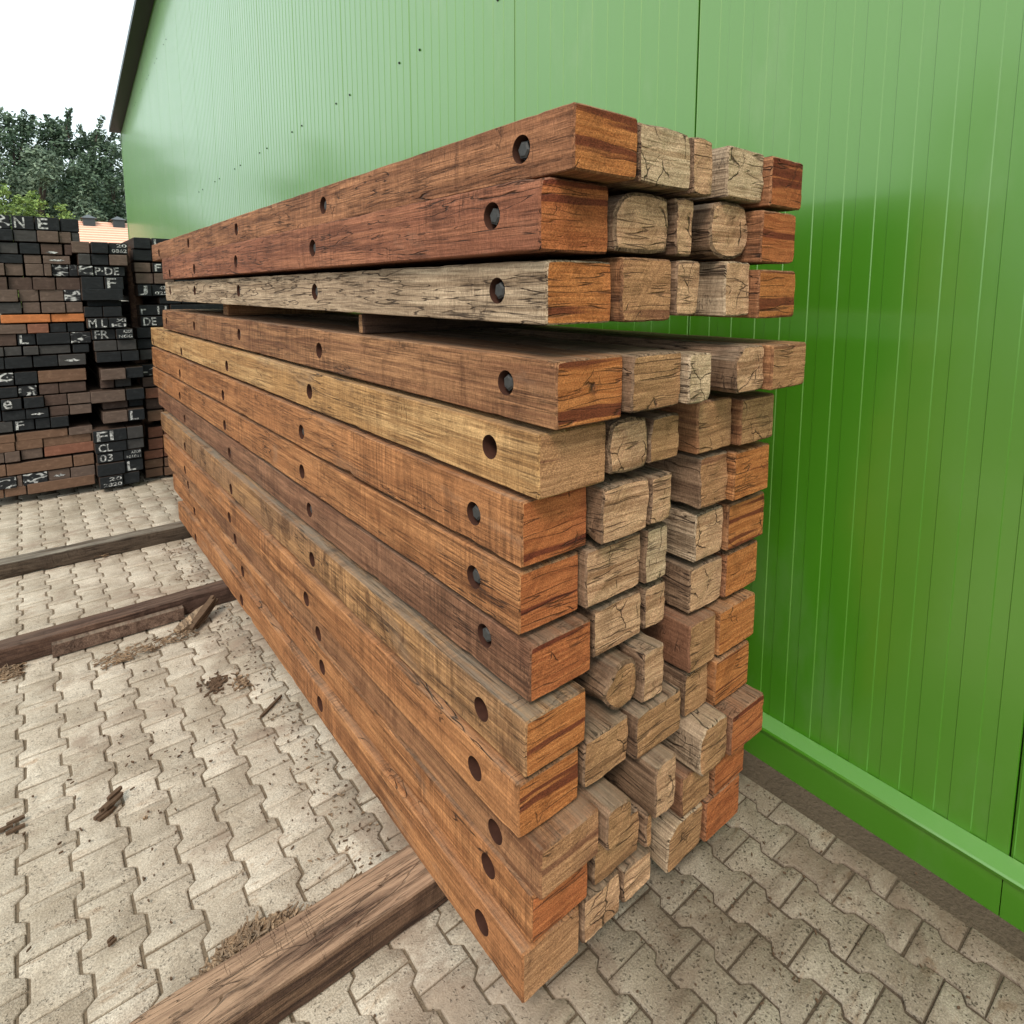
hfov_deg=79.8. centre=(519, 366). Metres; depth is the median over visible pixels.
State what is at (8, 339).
plank
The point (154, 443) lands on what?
plank
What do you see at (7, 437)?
plank
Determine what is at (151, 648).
wood chips
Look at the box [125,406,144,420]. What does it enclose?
plank
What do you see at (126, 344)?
plank
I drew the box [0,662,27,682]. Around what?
wood chips
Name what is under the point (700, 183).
timber beam
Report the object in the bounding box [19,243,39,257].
plank
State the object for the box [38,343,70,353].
plank
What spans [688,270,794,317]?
timber beam
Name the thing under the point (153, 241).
plank
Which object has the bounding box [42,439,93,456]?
plank
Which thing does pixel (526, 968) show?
timber beam
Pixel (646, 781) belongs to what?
timber beam
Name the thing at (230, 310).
spacer batten
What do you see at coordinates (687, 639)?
timber beam
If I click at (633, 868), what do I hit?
timber beam
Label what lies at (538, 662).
timber beam
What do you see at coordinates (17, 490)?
plank
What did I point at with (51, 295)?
plank
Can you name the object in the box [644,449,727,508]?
timber beam
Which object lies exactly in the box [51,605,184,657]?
lath
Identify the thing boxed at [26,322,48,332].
plank
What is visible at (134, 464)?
plank
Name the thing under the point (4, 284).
plank
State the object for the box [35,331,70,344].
plank
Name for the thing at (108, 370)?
plank
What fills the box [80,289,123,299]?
plank
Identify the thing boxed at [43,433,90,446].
plank
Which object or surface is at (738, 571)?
timber beam
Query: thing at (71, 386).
plank
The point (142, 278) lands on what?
plank
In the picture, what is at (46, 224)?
plank
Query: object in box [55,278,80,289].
plank
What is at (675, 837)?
timber beam
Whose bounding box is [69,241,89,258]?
plank
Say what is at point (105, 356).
plank
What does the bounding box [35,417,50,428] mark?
plank
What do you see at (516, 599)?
timber beam
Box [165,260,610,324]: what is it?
timber beam
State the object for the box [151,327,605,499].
timber beam
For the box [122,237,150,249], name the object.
plank
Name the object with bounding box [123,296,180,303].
plank
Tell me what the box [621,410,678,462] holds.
timber beam
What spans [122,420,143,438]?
plank
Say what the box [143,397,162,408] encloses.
plank
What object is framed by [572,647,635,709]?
timber beam
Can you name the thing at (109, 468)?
plank
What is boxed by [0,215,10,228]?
plank
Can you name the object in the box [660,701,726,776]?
timber beam
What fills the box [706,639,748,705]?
timber beam
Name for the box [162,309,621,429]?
timber beam
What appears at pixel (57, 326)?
plank
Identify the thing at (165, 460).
plank
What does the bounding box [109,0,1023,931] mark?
green hall
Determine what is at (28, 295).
plank
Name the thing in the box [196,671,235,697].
wood chips
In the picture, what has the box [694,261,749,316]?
timber beam
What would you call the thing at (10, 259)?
plank
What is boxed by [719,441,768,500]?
timber beam
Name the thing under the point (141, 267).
plank
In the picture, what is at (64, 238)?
plank
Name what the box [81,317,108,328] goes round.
plank
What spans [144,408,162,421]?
plank
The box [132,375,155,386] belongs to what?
plank
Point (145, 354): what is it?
plank
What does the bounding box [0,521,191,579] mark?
bearer
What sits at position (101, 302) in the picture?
plank
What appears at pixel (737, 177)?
timber beam
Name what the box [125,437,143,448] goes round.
plank
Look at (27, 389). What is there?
plank
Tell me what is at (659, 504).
timber beam
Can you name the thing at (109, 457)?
plank
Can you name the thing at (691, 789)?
timber beam
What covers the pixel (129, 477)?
plank
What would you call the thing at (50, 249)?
plank
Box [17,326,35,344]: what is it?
plank
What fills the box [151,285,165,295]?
plank
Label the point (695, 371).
timber beam
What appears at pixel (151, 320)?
plank
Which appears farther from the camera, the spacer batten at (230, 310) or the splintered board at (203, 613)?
the spacer batten at (230, 310)
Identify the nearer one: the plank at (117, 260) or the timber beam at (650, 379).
the timber beam at (650, 379)
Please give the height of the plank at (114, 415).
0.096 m
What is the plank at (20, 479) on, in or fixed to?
on the plank at (17, 490)
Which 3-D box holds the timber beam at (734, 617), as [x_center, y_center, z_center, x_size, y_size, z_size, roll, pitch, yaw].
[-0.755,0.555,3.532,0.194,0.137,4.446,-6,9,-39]
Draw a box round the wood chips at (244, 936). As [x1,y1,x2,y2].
[186,901,311,984]
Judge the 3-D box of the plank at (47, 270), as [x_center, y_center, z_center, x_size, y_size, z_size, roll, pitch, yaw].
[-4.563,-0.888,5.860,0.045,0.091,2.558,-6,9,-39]
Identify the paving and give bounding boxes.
[0,470,1023,1023]
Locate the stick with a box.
[260,694,281,717]
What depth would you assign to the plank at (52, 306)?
4.93 m
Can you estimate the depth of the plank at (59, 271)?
4.96 m
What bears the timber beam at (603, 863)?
on the timber beam at (598, 906)
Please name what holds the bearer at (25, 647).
on the paving
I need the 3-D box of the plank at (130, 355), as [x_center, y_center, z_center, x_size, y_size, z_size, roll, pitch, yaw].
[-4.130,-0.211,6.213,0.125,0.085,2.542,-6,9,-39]
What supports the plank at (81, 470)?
on the plank at (52, 485)
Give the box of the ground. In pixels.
[0,314,1023,1023]
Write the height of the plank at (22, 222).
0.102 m
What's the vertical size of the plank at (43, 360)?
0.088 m
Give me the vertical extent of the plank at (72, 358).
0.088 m
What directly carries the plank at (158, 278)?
on the plank at (158, 290)
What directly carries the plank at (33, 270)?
on the plank at (20, 283)
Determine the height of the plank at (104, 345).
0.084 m
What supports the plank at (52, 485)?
on the bearer
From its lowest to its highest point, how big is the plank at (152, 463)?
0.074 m
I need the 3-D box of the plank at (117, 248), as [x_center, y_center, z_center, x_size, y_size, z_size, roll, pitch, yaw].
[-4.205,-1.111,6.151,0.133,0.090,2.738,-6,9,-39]
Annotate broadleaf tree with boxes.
[0,106,125,211]
[0,108,64,228]
[0,158,27,223]
[8,143,107,221]
[44,158,114,221]
[50,114,126,221]
[92,169,126,222]
[107,133,122,191]
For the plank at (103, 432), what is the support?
on the plank at (110, 446)
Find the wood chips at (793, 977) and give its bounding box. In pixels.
[461,765,970,1023]
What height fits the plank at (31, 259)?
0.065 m
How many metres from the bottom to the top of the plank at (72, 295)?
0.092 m
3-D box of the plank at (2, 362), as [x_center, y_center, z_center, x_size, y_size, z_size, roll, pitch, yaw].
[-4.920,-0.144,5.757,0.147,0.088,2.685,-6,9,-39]
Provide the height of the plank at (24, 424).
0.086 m
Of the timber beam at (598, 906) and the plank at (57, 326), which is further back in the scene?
the plank at (57, 326)
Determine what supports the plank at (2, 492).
on the bearer
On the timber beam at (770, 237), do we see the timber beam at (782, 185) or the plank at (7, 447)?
the timber beam at (782, 185)
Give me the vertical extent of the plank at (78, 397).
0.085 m
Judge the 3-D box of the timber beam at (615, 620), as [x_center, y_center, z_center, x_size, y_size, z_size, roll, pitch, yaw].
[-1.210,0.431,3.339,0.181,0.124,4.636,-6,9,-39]
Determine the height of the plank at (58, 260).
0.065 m
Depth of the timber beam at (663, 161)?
1.30 m
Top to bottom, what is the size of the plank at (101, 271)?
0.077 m
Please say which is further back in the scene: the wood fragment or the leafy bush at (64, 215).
the leafy bush at (64, 215)
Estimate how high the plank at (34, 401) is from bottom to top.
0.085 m
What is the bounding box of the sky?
[0,0,133,201]
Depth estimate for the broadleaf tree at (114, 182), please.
35.30 m
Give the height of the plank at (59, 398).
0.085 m
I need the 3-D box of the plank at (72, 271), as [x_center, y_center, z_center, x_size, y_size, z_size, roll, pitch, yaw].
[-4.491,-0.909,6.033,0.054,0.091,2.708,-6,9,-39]
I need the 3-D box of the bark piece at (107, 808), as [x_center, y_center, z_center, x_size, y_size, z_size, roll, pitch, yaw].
[-1.350,1.441,2.018,0.036,0.036,0.107,1,7,11]
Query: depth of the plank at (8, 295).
4.74 m
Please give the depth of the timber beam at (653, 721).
1.60 m
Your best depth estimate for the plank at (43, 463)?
4.98 m
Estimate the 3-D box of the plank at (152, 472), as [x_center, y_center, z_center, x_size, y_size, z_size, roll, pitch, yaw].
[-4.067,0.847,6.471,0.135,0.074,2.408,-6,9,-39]
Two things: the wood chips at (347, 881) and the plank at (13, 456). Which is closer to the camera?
the wood chips at (347, 881)
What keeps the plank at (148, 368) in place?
on the plank at (146, 381)
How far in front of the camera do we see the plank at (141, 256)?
5.34 m
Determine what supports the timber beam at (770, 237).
on the timber beam at (771, 294)
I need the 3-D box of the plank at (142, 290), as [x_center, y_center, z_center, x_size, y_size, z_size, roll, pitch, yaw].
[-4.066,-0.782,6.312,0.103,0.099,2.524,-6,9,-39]
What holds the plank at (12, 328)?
on the plank at (8, 339)
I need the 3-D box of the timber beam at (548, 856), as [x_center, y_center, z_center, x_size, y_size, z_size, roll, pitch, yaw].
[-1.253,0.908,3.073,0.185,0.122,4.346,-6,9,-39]
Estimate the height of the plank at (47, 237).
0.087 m
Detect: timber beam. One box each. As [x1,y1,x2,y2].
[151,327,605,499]
[152,102,637,261]
[152,347,585,567]
[153,366,577,634]
[158,388,589,701]
[161,411,584,776]
[162,177,607,279]
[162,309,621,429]
[163,434,577,837]
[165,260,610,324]
[168,456,598,899]
[173,474,586,942]
[178,501,578,1002]
[194,309,680,412]
[213,193,667,278]
[277,314,710,403]
[281,313,763,393]
[329,198,692,272]
[329,313,805,389]
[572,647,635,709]
[573,531,639,608]
[575,587,640,656]
[576,257,670,321]
[576,694,627,787]
[577,777,630,850]
[577,868,619,942]
[586,472,648,544]
[587,803,638,884]
[602,414,646,473]
[603,122,689,195]
[603,776,651,846]
[604,743,675,817]
[614,631,663,702]
[616,841,650,901]
[619,679,680,759]
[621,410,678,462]
[627,465,671,524]
[634,577,664,628]
[638,521,666,583]
[640,602,715,672]
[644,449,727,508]
[648,802,701,872]
[650,201,747,260]
[652,394,730,453]
[656,137,711,199]
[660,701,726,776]
[661,552,721,612]
[662,500,722,561]
[663,660,706,716]
[670,260,699,315]
[670,759,708,816]
[687,145,763,204]
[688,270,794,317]
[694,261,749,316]
[696,210,795,264]
[700,773,738,841]
[703,588,754,655]
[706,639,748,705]
[709,745,743,794]
[710,390,773,445]
[712,683,763,755]
[713,539,756,597]
[716,491,763,550]
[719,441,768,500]
[739,156,802,211]
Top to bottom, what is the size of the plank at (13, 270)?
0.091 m
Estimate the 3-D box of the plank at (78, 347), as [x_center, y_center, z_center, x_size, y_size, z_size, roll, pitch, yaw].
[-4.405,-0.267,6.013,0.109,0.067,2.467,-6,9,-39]
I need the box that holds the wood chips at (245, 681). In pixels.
[232,672,254,690]
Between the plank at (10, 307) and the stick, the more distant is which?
the plank at (10, 307)
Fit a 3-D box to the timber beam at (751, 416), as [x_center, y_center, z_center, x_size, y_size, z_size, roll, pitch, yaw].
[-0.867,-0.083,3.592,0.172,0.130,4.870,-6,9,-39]
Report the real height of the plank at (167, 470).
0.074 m
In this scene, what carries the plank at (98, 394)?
on the plank at (113, 405)
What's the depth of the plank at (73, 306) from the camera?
5.02 m
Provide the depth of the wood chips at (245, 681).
2.66 m
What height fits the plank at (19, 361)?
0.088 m
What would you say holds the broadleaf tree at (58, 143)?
on the ground
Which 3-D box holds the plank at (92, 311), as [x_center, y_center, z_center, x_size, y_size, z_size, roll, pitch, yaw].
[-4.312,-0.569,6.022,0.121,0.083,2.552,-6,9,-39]
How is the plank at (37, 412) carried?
on the plank at (24, 424)
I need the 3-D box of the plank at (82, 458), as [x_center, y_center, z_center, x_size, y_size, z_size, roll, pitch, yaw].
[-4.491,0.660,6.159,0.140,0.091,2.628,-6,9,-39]
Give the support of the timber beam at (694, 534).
on the timber beam at (690, 586)
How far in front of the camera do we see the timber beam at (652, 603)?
1.64 m
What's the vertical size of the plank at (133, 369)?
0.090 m
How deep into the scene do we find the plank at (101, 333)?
5.10 m
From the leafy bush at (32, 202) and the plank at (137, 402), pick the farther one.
the leafy bush at (32, 202)
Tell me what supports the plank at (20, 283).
on the plank at (8, 295)
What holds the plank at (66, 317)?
on the plank at (57, 326)
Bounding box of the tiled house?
[78,215,127,300]
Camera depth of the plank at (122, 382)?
5.30 m
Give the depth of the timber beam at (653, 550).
1.59 m
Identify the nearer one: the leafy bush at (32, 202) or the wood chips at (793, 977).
the wood chips at (793, 977)
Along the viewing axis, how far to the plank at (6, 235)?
4.70 m
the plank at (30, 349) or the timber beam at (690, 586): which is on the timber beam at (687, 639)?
the timber beam at (690, 586)
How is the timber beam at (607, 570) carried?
on the timber beam at (615, 620)
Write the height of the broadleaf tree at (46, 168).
9.278 m
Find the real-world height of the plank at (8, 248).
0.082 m
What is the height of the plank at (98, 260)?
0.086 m
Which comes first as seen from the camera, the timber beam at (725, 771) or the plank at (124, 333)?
the timber beam at (725, 771)
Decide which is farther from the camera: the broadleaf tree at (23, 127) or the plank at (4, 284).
the broadleaf tree at (23, 127)
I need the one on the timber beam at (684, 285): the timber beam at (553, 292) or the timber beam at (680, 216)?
the timber beam at (680, 216)
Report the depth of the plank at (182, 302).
5.59 m
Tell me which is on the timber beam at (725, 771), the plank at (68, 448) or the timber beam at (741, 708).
the timber beam at (741, 708)
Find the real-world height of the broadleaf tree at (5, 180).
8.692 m
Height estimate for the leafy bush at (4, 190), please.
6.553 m
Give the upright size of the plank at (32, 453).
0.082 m
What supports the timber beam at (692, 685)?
on the timber beam at (696, 741)
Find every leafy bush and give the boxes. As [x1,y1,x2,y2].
[0,183,25,306]
[16,190,53,219]
[53,202,74,218]
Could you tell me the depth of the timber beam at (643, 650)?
1.59 m
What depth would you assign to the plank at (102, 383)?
5.26 m
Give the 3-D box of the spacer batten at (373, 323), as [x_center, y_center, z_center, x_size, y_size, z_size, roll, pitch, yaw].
[-0.201,-0.170,2.232,0.811,0.066,0.034,-6,9,-39]
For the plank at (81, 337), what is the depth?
5.05 m
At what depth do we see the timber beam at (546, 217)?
1.46 m
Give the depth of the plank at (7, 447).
4.83 m
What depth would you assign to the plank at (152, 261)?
5.70 m
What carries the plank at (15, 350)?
on the plank at (19, 361)
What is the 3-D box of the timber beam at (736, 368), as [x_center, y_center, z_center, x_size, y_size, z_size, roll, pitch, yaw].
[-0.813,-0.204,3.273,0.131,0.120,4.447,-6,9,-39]
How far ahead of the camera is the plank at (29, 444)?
4.92 m
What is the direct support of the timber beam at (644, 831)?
on the timber beam at (633, 868)
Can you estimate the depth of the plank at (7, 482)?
4.85 m
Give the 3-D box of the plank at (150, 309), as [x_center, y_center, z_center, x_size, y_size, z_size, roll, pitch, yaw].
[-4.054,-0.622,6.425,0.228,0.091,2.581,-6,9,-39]
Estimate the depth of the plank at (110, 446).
5.18 m
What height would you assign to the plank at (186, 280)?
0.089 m
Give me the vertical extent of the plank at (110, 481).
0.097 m
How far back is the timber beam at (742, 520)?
1.79 m
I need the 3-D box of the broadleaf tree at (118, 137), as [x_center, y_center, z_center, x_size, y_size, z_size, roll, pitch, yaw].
[-25.859,-9.419,41.170,5.631,12.030,5.103,-6,9,-39]
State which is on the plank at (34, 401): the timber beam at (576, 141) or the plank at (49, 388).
the plank at (49, 388)
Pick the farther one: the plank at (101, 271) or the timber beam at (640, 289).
the plank at (101, 271)
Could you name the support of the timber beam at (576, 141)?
on the timber beam at (546, 217)
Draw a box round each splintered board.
[173,605,202,632]
[189,595,218,630]
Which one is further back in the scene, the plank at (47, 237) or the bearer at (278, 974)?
the plank at (47, 237)
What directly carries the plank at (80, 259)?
on the plank at (85, 271)
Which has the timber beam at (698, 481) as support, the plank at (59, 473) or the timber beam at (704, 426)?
the timber beam at (704, 426)
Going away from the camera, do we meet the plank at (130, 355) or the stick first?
the stick
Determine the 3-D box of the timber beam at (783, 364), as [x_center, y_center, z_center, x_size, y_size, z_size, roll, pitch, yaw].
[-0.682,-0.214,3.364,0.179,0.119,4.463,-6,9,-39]
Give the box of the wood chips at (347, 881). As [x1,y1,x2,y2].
[330,871,361,893]
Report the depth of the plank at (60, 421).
5.02 m
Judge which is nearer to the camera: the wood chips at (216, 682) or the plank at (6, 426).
the wood chips at (216, 682)
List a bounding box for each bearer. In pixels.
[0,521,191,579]
[0,580,235,667]
[129,845,447,1023]
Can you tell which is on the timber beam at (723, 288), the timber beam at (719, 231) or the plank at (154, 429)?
the timber beam at (719, 231)
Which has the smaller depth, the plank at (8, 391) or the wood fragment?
the wood fragment
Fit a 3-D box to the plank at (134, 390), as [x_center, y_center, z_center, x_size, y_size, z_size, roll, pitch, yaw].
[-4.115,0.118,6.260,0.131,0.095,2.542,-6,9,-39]
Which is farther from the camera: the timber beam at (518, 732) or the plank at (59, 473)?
the plank at (59, 473)
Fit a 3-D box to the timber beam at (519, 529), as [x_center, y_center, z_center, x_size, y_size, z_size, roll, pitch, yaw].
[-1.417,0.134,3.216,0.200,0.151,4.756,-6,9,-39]
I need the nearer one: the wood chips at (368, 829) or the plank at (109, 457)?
the wood chips at (368, 829)
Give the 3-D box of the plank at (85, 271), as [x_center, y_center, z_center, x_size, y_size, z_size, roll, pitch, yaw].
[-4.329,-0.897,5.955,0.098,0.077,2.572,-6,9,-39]
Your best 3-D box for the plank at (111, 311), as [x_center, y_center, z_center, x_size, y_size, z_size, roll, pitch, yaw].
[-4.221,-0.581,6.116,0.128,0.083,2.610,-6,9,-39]
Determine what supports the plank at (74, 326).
on the plank at (81, 337)
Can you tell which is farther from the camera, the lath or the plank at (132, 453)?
the plank at (132, 453)
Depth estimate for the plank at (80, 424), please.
5.20 m
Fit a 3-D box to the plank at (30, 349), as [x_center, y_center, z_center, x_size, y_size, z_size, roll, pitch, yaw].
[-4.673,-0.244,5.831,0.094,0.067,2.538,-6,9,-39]
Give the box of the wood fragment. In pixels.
[107,935,116,946]
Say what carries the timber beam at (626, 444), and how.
on the timber beam at (616, 505)
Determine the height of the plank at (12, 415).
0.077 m
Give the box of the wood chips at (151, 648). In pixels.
[93,623,198,669]
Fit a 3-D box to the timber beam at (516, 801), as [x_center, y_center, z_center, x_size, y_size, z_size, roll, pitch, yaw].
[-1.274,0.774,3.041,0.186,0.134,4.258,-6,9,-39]
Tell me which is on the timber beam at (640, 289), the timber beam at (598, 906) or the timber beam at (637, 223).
the timber beam at (637, 223)
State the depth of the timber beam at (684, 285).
1.44 m
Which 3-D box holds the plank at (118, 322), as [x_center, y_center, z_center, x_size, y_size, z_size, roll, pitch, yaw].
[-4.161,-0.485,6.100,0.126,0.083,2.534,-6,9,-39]
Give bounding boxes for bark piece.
[0,814,24,834]
[93,786,123,821]
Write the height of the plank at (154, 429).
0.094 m
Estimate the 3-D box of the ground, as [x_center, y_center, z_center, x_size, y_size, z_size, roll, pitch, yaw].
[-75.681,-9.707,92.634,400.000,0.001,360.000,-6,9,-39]
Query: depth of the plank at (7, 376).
4.80 m
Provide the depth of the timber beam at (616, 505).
1.46 m
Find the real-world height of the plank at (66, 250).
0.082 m
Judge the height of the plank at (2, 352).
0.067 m
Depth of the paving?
1.80 m
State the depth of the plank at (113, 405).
5.27 m
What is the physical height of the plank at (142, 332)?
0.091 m
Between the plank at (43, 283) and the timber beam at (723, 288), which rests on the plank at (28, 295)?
the plank at (43, 283)
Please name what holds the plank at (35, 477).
on the plank at (52, 485)
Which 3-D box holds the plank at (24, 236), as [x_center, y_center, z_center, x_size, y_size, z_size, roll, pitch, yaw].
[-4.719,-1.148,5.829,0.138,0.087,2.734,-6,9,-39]
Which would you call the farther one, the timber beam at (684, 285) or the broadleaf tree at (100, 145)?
the broadleaf tree at (100, 145)
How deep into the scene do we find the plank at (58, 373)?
5.03 m
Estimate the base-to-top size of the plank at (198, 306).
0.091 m
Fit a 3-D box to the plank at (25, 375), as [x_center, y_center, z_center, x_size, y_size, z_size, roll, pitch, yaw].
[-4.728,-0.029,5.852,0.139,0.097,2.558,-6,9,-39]
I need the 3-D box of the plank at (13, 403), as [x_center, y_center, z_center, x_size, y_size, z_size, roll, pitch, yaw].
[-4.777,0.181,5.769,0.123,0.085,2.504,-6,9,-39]
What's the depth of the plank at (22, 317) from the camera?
4.84 m
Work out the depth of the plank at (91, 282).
5.01 m
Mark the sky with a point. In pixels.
(55, 55)
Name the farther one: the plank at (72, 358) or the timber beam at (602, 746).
the plank at (72, 358)
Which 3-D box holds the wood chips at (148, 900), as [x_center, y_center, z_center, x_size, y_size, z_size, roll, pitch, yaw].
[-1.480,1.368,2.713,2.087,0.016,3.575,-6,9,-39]
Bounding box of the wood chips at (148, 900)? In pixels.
[13,584,388,1017]
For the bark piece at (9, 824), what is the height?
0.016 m
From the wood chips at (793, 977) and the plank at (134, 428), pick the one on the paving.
the wood chips at (793, 977)
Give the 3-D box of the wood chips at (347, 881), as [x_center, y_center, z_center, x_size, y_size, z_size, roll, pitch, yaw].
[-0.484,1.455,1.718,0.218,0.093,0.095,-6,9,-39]
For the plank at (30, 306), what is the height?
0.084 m
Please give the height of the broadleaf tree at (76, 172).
8.883 m
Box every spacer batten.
[223,304,351,315]
[359,313,540,333]
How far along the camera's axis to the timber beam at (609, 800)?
1.48 m
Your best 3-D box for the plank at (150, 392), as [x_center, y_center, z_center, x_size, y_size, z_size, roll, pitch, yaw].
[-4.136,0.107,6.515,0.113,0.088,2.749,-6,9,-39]
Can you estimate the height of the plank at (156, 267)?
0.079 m
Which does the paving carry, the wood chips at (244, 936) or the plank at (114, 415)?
the wood chips at (244, 936)
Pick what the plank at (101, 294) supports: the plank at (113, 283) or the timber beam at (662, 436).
the plank at (113, 283)
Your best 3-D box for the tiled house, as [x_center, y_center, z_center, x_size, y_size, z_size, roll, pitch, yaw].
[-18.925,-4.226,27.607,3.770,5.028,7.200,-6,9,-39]
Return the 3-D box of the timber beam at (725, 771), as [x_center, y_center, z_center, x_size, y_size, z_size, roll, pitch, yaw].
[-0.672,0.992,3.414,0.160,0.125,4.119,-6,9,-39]
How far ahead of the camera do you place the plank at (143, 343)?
5.41 m
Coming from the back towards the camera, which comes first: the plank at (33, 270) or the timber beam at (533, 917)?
the plank at (33, 270)
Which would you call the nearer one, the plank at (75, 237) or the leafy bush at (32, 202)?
the plank at (75, 237)
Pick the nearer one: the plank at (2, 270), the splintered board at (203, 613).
the splintered board at (203, 613)
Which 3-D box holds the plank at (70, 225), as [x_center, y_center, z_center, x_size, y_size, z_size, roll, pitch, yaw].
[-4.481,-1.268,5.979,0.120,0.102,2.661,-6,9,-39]
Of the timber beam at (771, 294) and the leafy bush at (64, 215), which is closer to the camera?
the timber beam at (771, 294)
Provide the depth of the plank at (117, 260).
5.09 m
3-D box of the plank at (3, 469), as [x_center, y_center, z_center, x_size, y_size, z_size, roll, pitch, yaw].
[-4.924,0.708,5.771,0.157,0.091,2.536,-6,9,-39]
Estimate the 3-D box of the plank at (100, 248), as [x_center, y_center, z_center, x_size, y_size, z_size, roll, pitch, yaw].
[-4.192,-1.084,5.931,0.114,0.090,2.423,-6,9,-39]
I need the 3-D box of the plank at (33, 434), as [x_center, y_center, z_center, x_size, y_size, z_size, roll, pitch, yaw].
[-4.723,0.425,6.008,0.329,0.065,2.704,-6,9,-39]
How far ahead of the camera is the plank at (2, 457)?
4.82 m
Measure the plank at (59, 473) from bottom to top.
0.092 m
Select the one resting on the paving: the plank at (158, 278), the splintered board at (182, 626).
the splintered board at (182, 626)
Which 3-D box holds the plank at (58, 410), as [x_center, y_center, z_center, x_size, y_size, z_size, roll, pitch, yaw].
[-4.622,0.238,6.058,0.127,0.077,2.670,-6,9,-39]
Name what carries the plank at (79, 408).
on the plank at (60, 421)
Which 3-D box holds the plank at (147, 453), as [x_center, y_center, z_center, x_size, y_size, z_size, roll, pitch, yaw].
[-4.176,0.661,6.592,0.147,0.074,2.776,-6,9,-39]
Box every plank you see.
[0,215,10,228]
[0,229,13,242]
[0,242,17,254]
[0,254,22,264]
[0,263,7,278]
[0,277,8,289]
[0,290,17,301]
[0,299,21,313]
[0,309,50,322]
[0,318,26,333]
[0,334,16,345]
[0,346,4,355]
[0,353,4,368]
[0,369,14,385]
[0,379,17,397]
[0,417,12,432]
[0,425,14,443]
[0,442,14,452]
[0,453,4,462]
[0,462,6,476]
[0,475,16,489]
[0,489,4,497]
[1,393,21,410]
[2,396,25,420]
[4,338,21,355]
[4,345,32,368]
[4,482,26,496]
[5,263,23,276]
[5,445,20,462]
[6,447,72,475]
[8,277,32,289]
[11,215,33,240]
[13,230,36,254]
[13,409,34,430]
[14,355,37,384]
[15,431,42,450]
[16,418,67,441]
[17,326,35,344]
[17,474,22,486]
[18,383,36,395]
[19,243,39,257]
[19,290,38,300]
[21,301,40,312]
[21,448,42,459]
[23,255,41,269]
[23,264,43,277]
[23,339,38,354]
[23,470,47,485]
[24,383,43,408]
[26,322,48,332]
[26,403,48,418]
[27,473,94,493]
[32,277,55,289]
[32,353,57,366]
[34,217,59,232]
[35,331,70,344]
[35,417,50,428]
[36,231,58,246]
[36,364,86,382]
[37,301,65,312]
[38,290,63,300]
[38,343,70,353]
[38,381,58,394]
[40,244,62,257]
[41,255,69,264]
[41,264,51,277]
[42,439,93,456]
[43,392,66,405]
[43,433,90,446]
[47,322,66,332]
[47,467,69,479]
[48,265,68,277]
[48,403,68,415]
[48,409,68,427]
[49,312,84,321]
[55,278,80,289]
[56,350,85,365]
[58,232,70,246]
[58,380,85,392]
[59,218,78,232]
[61,245,71,255]
[61,301,82,312]
[63,290,80,300]
[64,265,77,277]
[64,321,84,331]
[66,387,90,403]
[67,402,91,414]
[67,412,91,434]
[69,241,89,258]
[69,329,90,342]
[69,343,88,352]
[69,461,94,477]
[70,254,90,265]
[71,233,79,241]
[71,451,93,465]
[72,266,92,277]
[78,277,103,288]
[78,300,121,305]
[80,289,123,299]
[81,305,102,316]
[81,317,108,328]
[82,364,113,387]
[84,326,114,339]
[84,352,125,379]
[85,371,125,403]
[86,347,120,362]
[86,405,126,442]
[88,254,108,265]
[88,339,116,350]
[89,242,108,254]
[89,266,124,276]
[90,402,127,423]
[93,450,123,463]
[94,439,126,453]
[94,456,125,476]
[95,471,122,488]
[99,400,127,408]
[100,306,121,316]
[103,277,123,288]
[105,316,126,327]
[106,243,127,254]
[106,255,127,266]
[113,327,132,338]
[114,338,136,349]
[114,378,130,386]
[117,360,143,377]
[119,349,138,360]
[121,301,168,315]
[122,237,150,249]
[122,273,152,284]
[122,312,162,326]
[122,379,144,399]
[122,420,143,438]
[122,448,141,459]
[122,470,139,483]
[123,263,150,274]
[123,285,151,295]
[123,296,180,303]
[124,457,142,471]
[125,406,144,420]
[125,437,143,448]
[126,399,142,406]
[127,322,151,337]
[129,249,151,262]
[131,378,158,398]
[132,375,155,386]
[134,338,153,348]
[134,359,154,375]
[137,348,151,359]
[138,420,162,437]
[140,447,162,459]
[141,273,173,284]
[141,466,162,477]
[142,456,162,468]
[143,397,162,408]
[144,302,222,309]
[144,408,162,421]
[145,258,161,263]
[145,436,162,449]
[148,238,168,249]
[148,263,162,273]
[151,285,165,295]
[157,279,211,284]
[162,296,197,303]
[162,455,168,465]
[162,464,174,474]
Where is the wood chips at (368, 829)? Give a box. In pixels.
[162,541,388,878]

